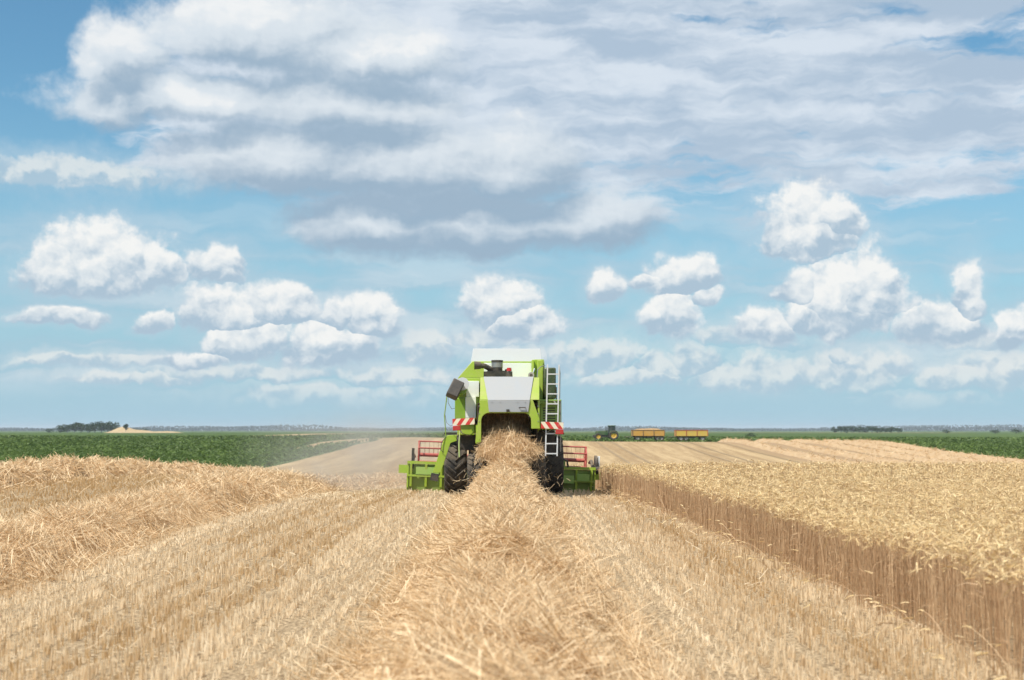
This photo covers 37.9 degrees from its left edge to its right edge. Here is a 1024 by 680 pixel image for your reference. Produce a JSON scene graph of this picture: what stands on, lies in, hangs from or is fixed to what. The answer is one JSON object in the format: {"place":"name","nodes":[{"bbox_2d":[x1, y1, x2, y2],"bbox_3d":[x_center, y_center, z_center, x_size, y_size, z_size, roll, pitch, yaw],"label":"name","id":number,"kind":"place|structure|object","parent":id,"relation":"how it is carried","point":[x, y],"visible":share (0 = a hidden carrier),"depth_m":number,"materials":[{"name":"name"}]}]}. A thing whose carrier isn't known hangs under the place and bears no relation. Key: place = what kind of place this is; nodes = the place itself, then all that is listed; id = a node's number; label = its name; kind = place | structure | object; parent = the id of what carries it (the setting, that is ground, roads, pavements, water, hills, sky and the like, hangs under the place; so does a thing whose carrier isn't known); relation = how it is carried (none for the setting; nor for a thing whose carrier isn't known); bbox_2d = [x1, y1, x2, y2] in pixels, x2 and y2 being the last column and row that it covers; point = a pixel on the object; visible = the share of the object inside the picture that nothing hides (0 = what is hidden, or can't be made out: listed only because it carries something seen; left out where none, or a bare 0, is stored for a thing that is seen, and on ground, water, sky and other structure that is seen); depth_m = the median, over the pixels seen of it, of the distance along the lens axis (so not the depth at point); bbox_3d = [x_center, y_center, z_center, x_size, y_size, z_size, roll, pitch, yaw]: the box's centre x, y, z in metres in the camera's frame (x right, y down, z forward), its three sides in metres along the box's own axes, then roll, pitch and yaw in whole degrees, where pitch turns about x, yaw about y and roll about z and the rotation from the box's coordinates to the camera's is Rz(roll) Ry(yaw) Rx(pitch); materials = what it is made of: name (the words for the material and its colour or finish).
{"place":"outdoors","nodes":[
{"label":"outdoors","id":0,"kind":"place"},
{"bbox_2d":[105,427,180,432],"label":"hill","id":1,"kind":"structure","parent":0,"point":[122,430],"depth_m":1052.18,"materials":[{"name":"beige plant"}]},
{"bbox_2d":[0,430,1023,679],"bbox_3d":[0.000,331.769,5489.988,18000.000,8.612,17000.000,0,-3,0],"label":"ground","id":2,"kind":"structure","parent":0,"point":[378,456],"depth_m":17.65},
{"bbox_2d":[54,425,67,432],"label":"tree","id":3,"kind":"object","parent":2,"relation":"on","point":[61,427],"visible":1,"depth_m":1077.76,"materials":[{"name":"green plant"}]},
{"bbox_2d":[58,424,72,432],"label":"tree","id":4,"kind":"object","parent":2,"relation":"on","point":[67,431],"visible":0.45,"depth_m":1115.50,"materials":[{"name":"green plant"}]},
{"bbox_2d":[66,424,80,432],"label":"tree","id":5,"kind":"object","parent":2,"relation":"on","point":[74,430],"visible":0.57,"depth_m":1102.32,"materials":[{"name":"green plant"}]},
{"bbox_2d":[70,422,90,431],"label":"tree","id":6,"kind":"object","parent":2,"relation":"on","point":[81,426],"visible":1,"depth_m":1088.34,"materials":[{"name":"green plant"}]},
{"bbox_2d":[85,422,97,430],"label":"tree","id":7,"kind":"object","parent":2,"relation":"on","point":[91,425],"visible":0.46,"depth_m":1111.03,"materials":[{"name":"green plant"}]},
{"bbox_2d":[92,421,111,432],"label":"tree","id":8,"kind":"object","parent":2,"relation":"on","point":[100,428],"visible":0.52,"depth_m":1099.89,"materials":[{"name":"green plant"}]},
{"bbox_2d":[97,422,119,431],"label":"tree","id":9,"kind":"object","parent":2,"relation":"on","point":[106,424],"visible":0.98,"depth_m":1086.54,"materials":[{"name":"green plant"}]},
{"bbox_2d":[0,452,265,493],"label":"straw windrow","id":10,"kind":"object","parent":2,"relation":"on","point":[53,467],"visible":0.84,"depth_m":42.46,"materials":[{"name":"beige plant"}]},
{"bbox_2d":[0,465,406,599],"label":"straw windrow","id":11,"kind":"object","parent":2,"relation":"on","point":[38,542],"visible":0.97,"depth_m":24.52,"materials":[{"name":"beige plant"}]},
{"bbox_2d":[269,451,701,679],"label":"straw windrow","id":12,"kind":"object","parent":2,"relation":"on","point":[499,585],"visible":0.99,"depth_m":11.41,"materials":[{"name":"beige plant"}]},
{"bbox_2d":[399,349,601,493],"bbox_3d":[-0.256,2.464,43.582,6.285,4.344,8.600,0,-4,-2],"label":"combine harvester","id":13,"kind":"object","parent":2,"relation":"on","point":[514,381],"visible":0.81,"depth_m":41.29,"materials":[{"name":"paint"}]},
{"bbox_2d":[453,413,568,485],"bbox_3d":[-0.007,2.964,39.565,3.025,2.324,3.313,-2,-4,35],"label":"falling straw","id":14,"kind":"object","parent":13,"relation":"attached to","point":[503,434],"visible":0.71,"depth_m":39.48,"materials":[{"name":"beige plant"}]},
{"bbox_2d":[540,404,556,428],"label":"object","id":15,"kind":"structure","parent":13,"relation":"in","point":[542,406],"depth_m":40.80,"materials":[{"name":"paint"}]},
{"bbox_2d":[0,471,1023,679],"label":"stubble","id":16,"kind":"object","parent":2,"relation":"on","point":[346,510],"visible":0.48,"depth_m":15.85,"materials":[{"name":"beige plant"}]},
{"bbox_2d":[0,433,1023,467],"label":"green crop","id":17,"kind":"object","parent":2,"relation":"on","point":[117,445],"visible":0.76,"depth_m":236.88,"materials":[{"name":"green plant"}]},
{"bbox_2d":[0,424,1023,430],"bbox_3d":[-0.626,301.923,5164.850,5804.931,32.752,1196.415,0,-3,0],"label":"woods","id":18,"kind":"object","parent":2,"relation":"on","point":[617,428],"visible":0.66,"depth_m":4745.50,"materials":[{"name":"green plant"}]},
{"bbox_2d":[593,425,618,439],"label":"tractor","id":19,"kind":"object","parent":2,"relation":"on","point":[611,433],"visible":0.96,"depth_m":274.73,"materials":[{"name":"green metal"}]},
{"bbox_2d":[594,441,632,464],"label":"path","id":20,"kind":"structure","parent":2,"relation":"on","point":[613,453],"depth_m":195.23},
{"bbox_2d":[608,441,653,463],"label":"path","id":21,"kind":"structure","parent":2,"relation":"on","point":[631,452],"depth_m":195.69,"materials":[{"name":"beige soil"}]},
{"bbox_2d":[629,430,664,440],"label":"grain trailer","id":22,"kind":"object","parent":2,"relation":"on","point":[655,434],"visible":0.92,"depth_m":275.28,"materials":[{"name":"metal"}]},
{"bbox_2d":[635,428,660,429],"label":"grain heap","id":23,"kind":"object","parent":22,"relation":"in","point":[648,429],"visible":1,"depth_m":275.75,"materials":[{"name":"food"}]},
{"bbox_2d":[674,430,707,440],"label":"grain trailer","id":24,"kind":"object","parent":2,"relation":"on","point":[681,435],"visible":0.93,"depth_m":276.28,"materials":[{"name":"metal"}]},
{"bbox_2d":[673,442,739,463],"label":"path","id":25,"kind":"structure","parent":2,"relation":"on","point":[704,453],"depth_m":198.81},
{"bbox_2d":[688,442,754,462],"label":"path","id":26,"kind":"structure","parent":2,"relation":"on","point":[721,452],"depth_m":198.96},
{"bbox_2d":[720,442,807,463],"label":"path","id":27,"kind":"structure","parent":2,"relation":"on","point":[763,453],"depth_m":197.56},
{"bbox_2d":[569,459,1023,679],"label":"standing wheat","id":28,"kind":"object","parent":2,"relation":"on","point":[957,529],"visible":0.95,"depth_m":18.30,"materials":[{"name":"beige plant"}]},
{"bbox_2d":[718,437,888,464],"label":"straw windrow","id":29,"kind":"object","parent":2,"relation":"on","point":[809,456],"visible":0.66,"depth_m":194.82,"materials":[{"name":"beige plant"}]},
{"bbox_2d":[830,427,839,431],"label":"tree","id":30,"kind":"object","parent":2,"relation":"on","point":[834,429],"visible":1,"depth_m":1177.02,"materials":[{"name":"green plant"}]},
{"bbox_2d":[842,426,850,432],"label":"tree","id":31,"kind":"object","parent":2,"relation":"on","point":[845,428],"visible":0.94,"depth_m":1195.45,"materials":[{"name":"green plant"}]},
{"bbox_2d":[755,437,951,464],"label":"straw windrow","id":32,"kind":"object","parent":2,"relation":"on","point":[844,453],"visible":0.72,"depth_m":195.24,"materials":[{"name":"beige plant"}]},
{"bbox_2d":[847,426,859,432],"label":"tree","id":33,"kind":"object","parent":2,"relation":"on","point":[852,429],"visible":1,"depth_m":1184.19,"materials":[{"name":"green plant"}]},
{"bbox_2d":[865,426,877,431],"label":"tree","id":34,"kind":"object","parent":2,"relation":"on","point":[870,428],"visible":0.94,"depth_m":1191.41,"materials":[{"name":"green plant"}]},
{"bbox_2d":[873,426,882,432],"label":"tree","id":35,"kind":"object","parent":2,"relation":"on","point":[875,428],"visible":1,"depth_m":1180.63,"materials":[{"name":"green plant"}]},
{"bbox_2d":[790,438,1009,463],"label":"straw windrow","id":36,"kind":"object","parent":2,"relation":"on","point":[906,456],"visible":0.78,"depth_m":195.83,"materials":[{"name":"beige plant"}]},
{"bbox_2d":[823,438,1022,463],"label":"straw windrow","id":37,"kind":"object","parent":2,"relation":"on","point":[908,451],"visible":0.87,"depth_m":198.98,"materials":[{"name":"beige plant"}]},
{"bbox_2d":[857,439,1023,462],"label":"straw windrow","id":38,"kind":"object","parent":2,"relation":"on","point":[960,453],"visible":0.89,"depth_m":202.61,"materials":[{"name":"beige plant"}]},
{"bbox_2d":[1010,428,1021,433],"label":"bush","id":39,"kind":"object","parent":2,"relation":"on","point":[1018,431],"visible":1,"depth_m":898.29,"materials":[{"name":"green plant"}]},
{"bbox_2d":[0,0,1023,429],"label":"sky","id":40,"kind":"structure","parent":0,"point":[734,214],"materials":[{"name":"blue"}]}
]}

